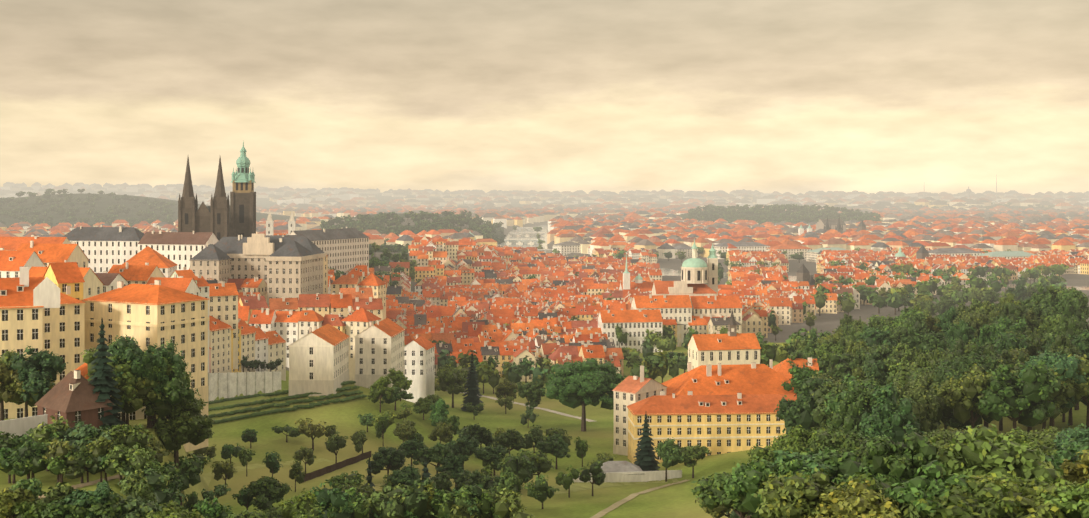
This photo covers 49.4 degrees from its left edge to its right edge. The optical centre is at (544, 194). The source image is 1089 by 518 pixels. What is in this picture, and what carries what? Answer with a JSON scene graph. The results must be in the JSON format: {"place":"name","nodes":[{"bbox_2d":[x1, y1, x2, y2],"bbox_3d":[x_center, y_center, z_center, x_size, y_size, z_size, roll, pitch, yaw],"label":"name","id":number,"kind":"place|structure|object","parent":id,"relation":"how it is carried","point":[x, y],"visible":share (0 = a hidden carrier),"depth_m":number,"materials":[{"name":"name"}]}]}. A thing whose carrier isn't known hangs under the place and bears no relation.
{"place":"outdoors","nodes":[
{"label":"outdoors","id":0,"kind":"place"},
{"bbox_2d":[0,187,1088,517],"bbox_3d":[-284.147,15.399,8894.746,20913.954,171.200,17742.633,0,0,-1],"label":"ground","id":1,"kind":"structure","parent":0,"point":[676,501],"depth_m":374.44,"materials":[{"name":"green plant"}]},
{"bbox_2d":[0,225,238,451],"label":"houses","id":2,"kind":"structure","parent":1,"relation":"on","point":[63,296],"depth_m":283.95,"materials":[{"name":"paint"}]},
{"bbox_2d":[178,141,255,239],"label":"cathedral","id":3,"kind":"structure","parent":1,"relation":"on","point":[220,216],"depth_m":869.26,"materials":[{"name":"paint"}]},
{"bbox_2d":[208,315,285,400],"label":"house row","id":4,"kind":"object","parent":1,"relation":"on","point":[225,378],"visible":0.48,"depth_m":498.62,"materials":[{"name":"paint"}]},
{"bbox_2d":[138,227,369,306],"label":"hradcany palaces","id":5,"kind":"object","parent":1,"relation":"on","point":[293,264],"visible":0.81,"depth_m":645.84,"materials":[{"name":"paint"}]},
{"bbox_2d":[262,210,295,234],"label":"church towers","id":6,"kind":"structure","parent":1,"relation":"on","point":[270,225],"depth_m":1034.34,"materials":[{"name":"paint"}]},
{"bbox_2d":[189,263,385,380],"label":"houses","id":7,"kind":"structure","parent":1,"relation":"on","point":[352,304],"depth_m":578.07,"materials":[{"name":"tile"}]},
{"bbox_2d":[0,396,616,517],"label":"orchard trees","id":8,"kind":"object","parent":1,"relation":"on","point":[484,493],"visible":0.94,"depth_m":262.54,"materials":[{"name":"green plant"}]},
{"bbox_2d":[0,318,711,517],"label":"trees","id":9,"kind":"object","parent":1,"relation":"on","point":[127,376],"visible":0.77,"depth_m":232.60,"materials":[{"name":"green plant"}]},
{"bbox_2d":[288,318,435,402],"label":"white houses","id":10,"kind":"structure","parent":1,"relation":"on","point":[318,360],"depth_m":421.20,"materials":[{"name":"paint"}]},
{"bbox_2d":[38,381,688,517],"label":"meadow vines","id":11,"kind":"object","parent":1,"relation":"on","point":[205,479],"visible":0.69,"depth_m":337.87,"materials":[{"name":"plant"}]},
{"bbox_2d":[0,175,1012,204],"bbox_3d":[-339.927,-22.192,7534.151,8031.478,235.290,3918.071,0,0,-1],"label":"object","id":12,"kind":"object","parent":1,"relation":"on","point":[336,191],"visible":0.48,"depth_m":8091.82,"materials":[{"name":"paint"}]},
{"bbox_2d":[501,227,552,252],"bbox_3d":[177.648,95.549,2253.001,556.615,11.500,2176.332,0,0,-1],"label":"vltava bridges","id":13,"kind":"structure","parent":1,"relation":"on","point":[527,241],"depth_m":2387.55,"materials":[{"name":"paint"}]},
{"bbox_2d":[0,189,1068,393],"bbox_3d":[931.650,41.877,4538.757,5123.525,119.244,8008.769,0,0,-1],"label":"trees","id":14,"kind":"object","parent":1,"relation":"on","point":[674,362],"visible":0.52,"depth_m":1253.33,"materials":[{"name":"green plant"}]},
{"bbox_2d":[0,215,1088,258],"bbox_3d":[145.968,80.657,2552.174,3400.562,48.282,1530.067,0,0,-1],"label":"city buildings","id":15,"kind":"structure","parent":1,"relation":"on","point":[661,236],"depth_m":2220.62,"materials":[{"name":"paint"}]},
{"bbox_2d":[0,182,1088,209],"bbox_3d":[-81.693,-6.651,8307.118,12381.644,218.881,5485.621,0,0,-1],"label":"hills","id":16,"kind":"structure","parent":1,"relation":"on","point":[648,199],"depth_m":8009.15,"materials":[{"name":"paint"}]},
{"bbox_2d":[101,349,1088,517],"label":"tree canopy","id":17,"kind":"object","parent":1,"relation":"on","point":[798,472],"visible":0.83,"depth_m":128.79,"materials":[{"name":"green plant"}]},
{"bbox_2d":[573,461,681,481],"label":"stone garden wall","id":18,"kind":"structure","parent":1,"relation":"on","point":[620,471],"depth_m":319.57,"materials":[{"name":"stone"}]},
{"bbox_2d":[206,235,1088,381],"bbox_3d":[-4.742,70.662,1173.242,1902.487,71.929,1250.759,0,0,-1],"label":"city buildings","id":19,"kind":"structure","parent":1,"relation":"on","point":[476,298],"depth_m":980.14,"materials":[{"name":"tile"}]},
{"bbox_2d":[597,238,741,352],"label":"domed church","id":20,"kind":"structure","parent":1,"relation":"on","point":[686,297],"depth_m":710.17,"materials":[{"name":"paint"}]},
{"bbox_2d":[256,206,1088,226],"bbox_3d":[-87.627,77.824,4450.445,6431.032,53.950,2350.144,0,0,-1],"label":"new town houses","id":21,"kind":"structure","parent":1,"relation":"on","point":[519,216],"depth_m":4290.97,"materials":[{"name":"paint"}]},
{"bbox_2d":[469,215,928,291],"bbox_3d":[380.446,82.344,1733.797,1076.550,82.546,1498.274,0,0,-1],"label":"buildings","id":22,"kind":"structure","parent":1,"relation":"on","point":[827,224],"depth_m":1504.44,"materials":[{"name":"paint"}]},
{"bbox_2d":[612,309,818,463],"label":"large building","id":23,"kind":"structure","parent":1,"relation":"on","point":[725,393],"depth_m":361.53,"materials":[{"name":"tile"}]},
{"bbox_2d":[550,241,1038,261],"bbox_3d":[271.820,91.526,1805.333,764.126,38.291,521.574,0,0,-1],"label":"distant buildings","id":24,"kind":"structure","parent":1,"relation":"on","point":[569,247],"depth_m":1790.08,"materials":[{"name":"paint"}]},
{"bbox_2d":[774,283,1088,444],"bbox_3d":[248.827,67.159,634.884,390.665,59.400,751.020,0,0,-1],"label":"petrin forest trees","id":25,"kind":"object","parent":1,"relation":"on","point":[909,346],"visible":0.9,"depth_m":327.05,"materials":[{"name":"green plant"}]},
{"bbox_2d":[0,0,1088,194],"label":"sky","id":26,"kind":"structure","parent":0,"point":[795,97],"materials":[{"name":"beige"}]},
{"bbox_2d":[497,225,1088,289],"bbox_3d":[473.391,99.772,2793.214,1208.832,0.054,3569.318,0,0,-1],"label":"buildings","id":27,"kind":"structure","parent":0,"point":[668,272],"depth_m":2359.40,"materials":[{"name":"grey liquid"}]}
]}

